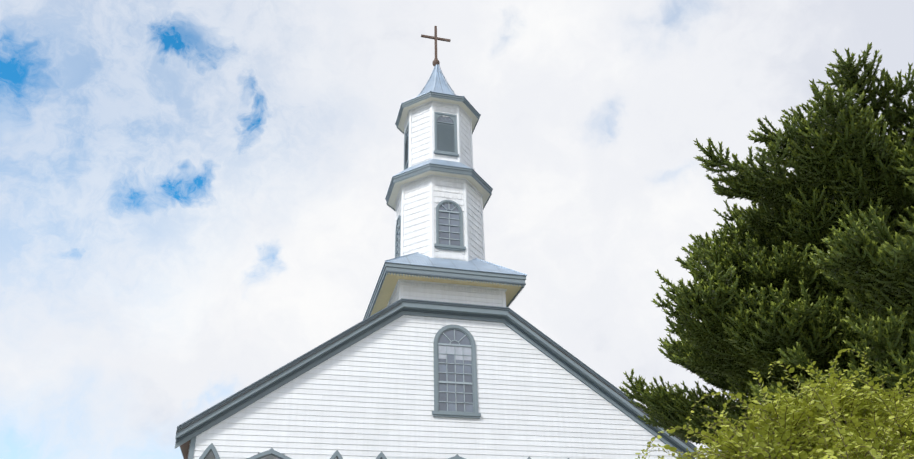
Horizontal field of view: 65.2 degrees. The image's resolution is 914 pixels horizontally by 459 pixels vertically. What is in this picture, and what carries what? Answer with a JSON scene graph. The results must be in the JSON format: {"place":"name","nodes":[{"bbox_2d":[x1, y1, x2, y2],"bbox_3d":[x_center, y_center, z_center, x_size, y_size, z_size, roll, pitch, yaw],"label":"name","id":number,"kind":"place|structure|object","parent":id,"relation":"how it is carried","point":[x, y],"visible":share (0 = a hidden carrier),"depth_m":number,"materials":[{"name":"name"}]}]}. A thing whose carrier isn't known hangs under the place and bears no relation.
{"place":"outdoors","nodes":[
{"label":"outdoors","id":0,"kind":"place"},
{"bbox_2d":[0,0,913,458],"label":"sky","id":1,"kind":"structure","parent":0,"point":[193,193],"materials":[{"name":"white"}]},
{"label":"ground","id":2,"kind":"structure","parent":0,"visible":0},
{"bbox_2d":[175,26,696,458],"bbox_3d":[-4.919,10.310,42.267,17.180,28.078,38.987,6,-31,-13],"label":"church","id":3,"kind":"structure","parent":2,"relation":"on","point":[442,350],"depth_m":24.62,"materials":[{"name":"white paint"}]},
{"bbox_2d":[619,42,913,445],"bbox_3d":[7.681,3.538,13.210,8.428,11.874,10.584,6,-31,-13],"label":"araucaria tree","id":4,"kind":"object","parent":2,"relation":"on","point":[811,259],"visible":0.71,"depth_m":12.53,"materials":[{"name":"leaf"},{"name":"bark"}]},
{"bbox_2d":[635,347,913,458],"bbox_3d":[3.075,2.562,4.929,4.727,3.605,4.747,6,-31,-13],"label":"shrub","id":5,"kind":"object","parent":2,"relation":"on","point":[833,420],"visible":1,"depth_m":4.71,"materials":[{"name":"green plant"}]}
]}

